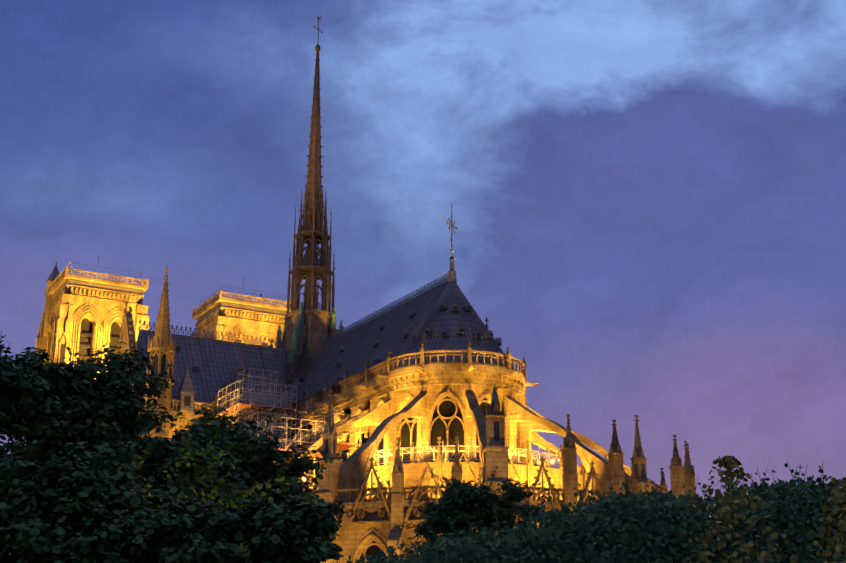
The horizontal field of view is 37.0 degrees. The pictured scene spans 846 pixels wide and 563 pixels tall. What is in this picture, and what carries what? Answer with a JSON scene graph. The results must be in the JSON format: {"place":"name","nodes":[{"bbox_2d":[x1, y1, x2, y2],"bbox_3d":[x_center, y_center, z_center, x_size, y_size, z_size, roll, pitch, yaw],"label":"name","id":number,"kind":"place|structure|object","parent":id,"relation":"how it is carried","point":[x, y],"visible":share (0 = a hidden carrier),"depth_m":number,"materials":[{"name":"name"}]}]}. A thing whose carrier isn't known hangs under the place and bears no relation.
{"place":"outdoors","nodes":[
{"label":"outdoors","id":0,"kind":"place"},
{"bbox_2d":[0,331,112,485],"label":"tree","id":1,"kind":"object","parent":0,"point":[19,393],"depth_m":60.68,"materials":[{"name":"green plant"}]},
{"bbox_2d":[0,440,154,562],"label":"tree","id":2,"kind":"object","parent":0,"point":[56,508],"depth_m":42.72,"materials":[{"name":"green plant"}]},
{"bbox_2d":[0,342,183,478],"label":"tree","id":3,"kind":"object","parent":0,"point":[88,396],"depth_m":65.35,"materials":[{"name":"green plant"}]},
{"bbox_2d":[45,475,241,562],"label":"tree","id":4,"kind":"object","parent":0,"point":[156,539],"depth_m":39.14,"materials":[{"name":"green plant"}]},
{"bbox_2d":[27,417,286,548],"bbox_3d":[-11.546,12.231,52.307,10.379,12.589,9.508,10,-20,-28],"label":"tree","id":5,"kind":"object","parent":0,"point":[166,465],"depth_m":51.69,"materials":[{"name":"green plant"}]},
{"bbox_2d":[31,266,290,459],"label":"bell towers","id":6,"kind":"structure","parent":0,"point":[68,308],"depth_m":218.86,"materials":[{"name":"beige stone"}]},
{"bbox_2d":[147,467,357,562],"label":"tree","id":7,"kind":"object","parent":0,"point":[268,536],"depth_m":43.08,"materials":[{"name":"green plant"}]},
{"bbox_2d":[165,405,348,499],"bbox_3d":[-9.958,13.868,61.325,11.256,14.888,12.941,10,-20,-28],"label":"tree","id":8,"kind":"object","parent":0,"point":[255,459],"depth_m":60.12,"materials":[{"name":"green plant"}]},
{"bbox_2d":[240,458,348,555],"bbox_3d":[-6.433,13.784,55.616,7.453,11.616,6.492,10,-20,-28],"label":"tree","id":9,"kind":"object","parent":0,"point":[283,492],"depth_m":56.26,"materials":[{"name":"green plant"}]},
{"bbox_2d":[116,266,695,562],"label":"cathedral","id":10,"kind":"structure","parent":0,"point":[377,398],"depth_m":126.25,"materials":[{"name":"beige stone"}]},
{"bbox_2d":[46,256,514,419],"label":"cathedral lead roofs","id":11,"kind":"structure","parent":10,"relation":"on","point":[221,364],"depth_m":155.48,"materials":[{"name":"grey metal"}]},
{"bbox_2d":[278,20,337,383],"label":"spire","id":12,"kind":"object","parent":11,"relation":"on","point":[310,268],"visible":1,"depth_m":173.58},
{"bbox_2d":[269,302,498,401],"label":"statues","id":13,"kind":"object","parent":11,"relation":"on","point":[299,321],"visible":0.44,"depth_m":169.27,"materials":[{"name":"brown stone"}]},
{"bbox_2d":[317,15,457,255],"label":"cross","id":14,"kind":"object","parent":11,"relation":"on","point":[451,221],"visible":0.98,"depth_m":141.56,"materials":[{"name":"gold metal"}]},
{"bbox_2d":[52,305,644,477],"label":"dark cathedral openings","id":15,"kind":"object","parent":10,"relation":"attached to","point":[85,346],"visible":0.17,"depth_m":209.76,"materials":[{"name":"black"}]},
{"bbox_2d":[0,0,845,516],"label":"sky","id":16,"kind":"structure","parent":0,"point":[647,198],"materials":[{"name":"blue"}]},
{"bbox_2d":[398,466,551,549],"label":"tree","id":17,"kind":"object","parent":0,"point":[479,503],"depth_m":86.94,"materials":[{"name":"green plant"}]},
{"bbox_2d":[346,461,845,562],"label":"ivy hedge","id":18,"kind":"object","parent":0,"point":[613,508],"depth_m":24.20,"materials":[{"name":"green plant"}]},
{"label":"ground","id":19,"kind":"structure","parent":0,"visible":0},
{"bbox_2d":[55,256,560,487],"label":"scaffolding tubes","id":20,"kind":"object","parent":19,"relation":"on","point":[272,427],"visible":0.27,"depth_m":148.45},
{"bbox_2d":[219,402,356,480],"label":"scaffolding planks","id":21,"kind":"object","parent":20,"relation":"on","point":[341,446],"depth_m":150.50,"materials":[{"name":"brown wood"}]},
{"bbox_2d":[284,444,560,468],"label":"balustrade","id":22,"kind":"object","parent":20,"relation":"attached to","point":[466,456],"depth_m":122.40,"materials":[{"name":"beige stone"}]},
{"bbox_2d":[670,455,794,562],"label":"tree","id":23,"kind":"object","parent":19,"relation":"on","point":[732,462],"depth_m":20.84,"materials":[{"name":"green plant"}]},
{"bbox_2d":[793,477,845,562],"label":"tree","id":24,"kind":"object","parent":19,"relation":"on","point":[837,496],"visible":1,"depth_m":18.66,"materials":[{"name":"green plant"}]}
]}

